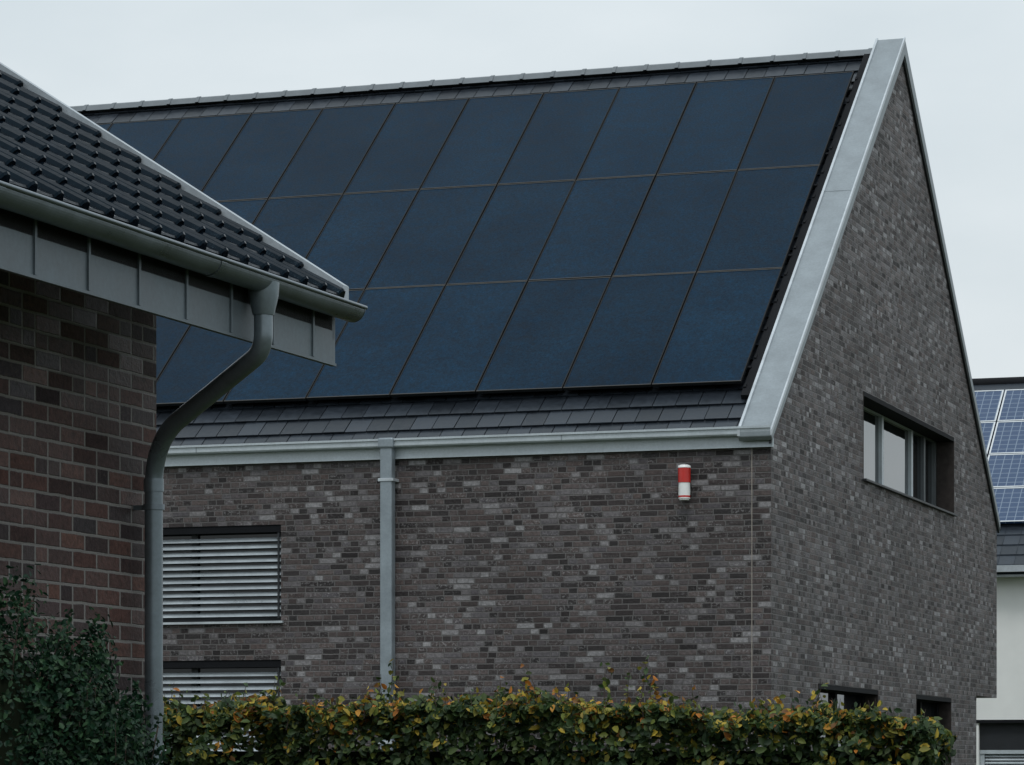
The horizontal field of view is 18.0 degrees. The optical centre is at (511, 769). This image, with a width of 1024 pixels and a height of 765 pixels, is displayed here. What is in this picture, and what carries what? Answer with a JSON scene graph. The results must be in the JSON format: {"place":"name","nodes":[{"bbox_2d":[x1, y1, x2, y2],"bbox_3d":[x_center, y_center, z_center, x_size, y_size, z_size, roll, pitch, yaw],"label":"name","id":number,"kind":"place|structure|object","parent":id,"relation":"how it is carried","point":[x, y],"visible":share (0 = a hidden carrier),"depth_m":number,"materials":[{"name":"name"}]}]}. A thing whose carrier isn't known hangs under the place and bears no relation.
{"place":"outdoors","nodes":[
{"label":"outdoors","id":0,"kind":"place"},
{"bbox_2d":[0,0,1023,378],"label":"sky","id":1,"kind":"structure","parent":0,"point":[966,57],"materials":[{"name":"white"}]},
{"label":"ground","id":2,"kind":"structure","parent":0,"visible":0},
{"bbox_2d":[0,564,178,764],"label":"shrub","id":3,"kind":"object","parent":2,"relation":"on","point":[53,717],"visible":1,"depth_m":13.80,"materials":[{"name":"green plant"}]},
{"bbox_2d":[0,62,367,764],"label":"brick bungalow","id":4,"kind":"object","parent":2,"relation":"on","point":[112,246],"visible":1,"depth_m":16.99,"materials":[{"name":"brown brick"}]},
{"bbox_2d":[69,37,999,764],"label":"brick house","id":5,"kind":"structure","parent":2,"relation":"on","point":[601,303],"depth_m":38.80,"materials":[{"name":"brick"}]},
{"bbox_2d":[163,660,280,751],"bbox_3d":[-3.765,-0.446,38.334,2.309,1.682,0.178,0,0,19],"label":"window","id":6,"kind":"structure","parent":5,"relation":"in","point":[212,678],"depth_m":38.23,"materials":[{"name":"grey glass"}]},
{"bbox_2d":[163,525,283,624],"bbox_3d":[-3.777,-2.292,38.308,2.390,1.149,0.235,0,0,19],"label":"window","id":7,"kind":"structure","parent":5,"relation":"in","point":[217,574],"depth_m":38.22,"materials":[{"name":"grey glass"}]},
{"bbox_2d":[678,464,690,500],"bbox_3d":[1.931,-3.212,36.217,0.146,0.395,0.181,0,0,19],"label":"alarm siren","id":8,"kind":"object","parent":5,"relation":"attached to","point":[684,482],"visible":1,"depth_m":36.14,"materials":[{"name":"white plastic"}]},
{"bbox_2d":[818,684,877,750],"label":"window","id":9,"kind":"structure","parent":5,"relation":"in","point":[848,695],"depth_m":40.49,"materials":[{"name":"black glass"}]},
{"bbox_2d":[863,391,957,516],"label":"window","id":10,"kind":"structure","parent":5,"relation":"in","point":[904,455],"depth_m":44.28,"materials":[{"name":"black glass"}]},
{"bbox_2d":[916,694,950,764],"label":"window","id":11,"kind":"structure","parent":5,"relation":"in","point":[934,706],"depth_m":45.83,"materials":[{"name":"black glass"}]},
{"bbox_2d":[163,655,956,764],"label":"hedge","id":12,"kind":"object","parent":2,"relation":"on","point":[467,720],"visible":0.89,"depth_m":23.92,"materials":[{"name":"green plant"}]},
{"bbox_2d":[972,377,1023,764],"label":"white house","id":13,"kind":"structure","parent":2,"relation":"on","point":[1000,717],"depth_m":60.13,"materials":[{"name":"paint"}]},
{"bbox_2d":[980,723,1023,764],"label":"window","id":14,"kind":"structure","parent":13,"relation":"in","point":[1000,743],"depth_m":60.09,"materials":[{"name":"grey glass"}]}
]}

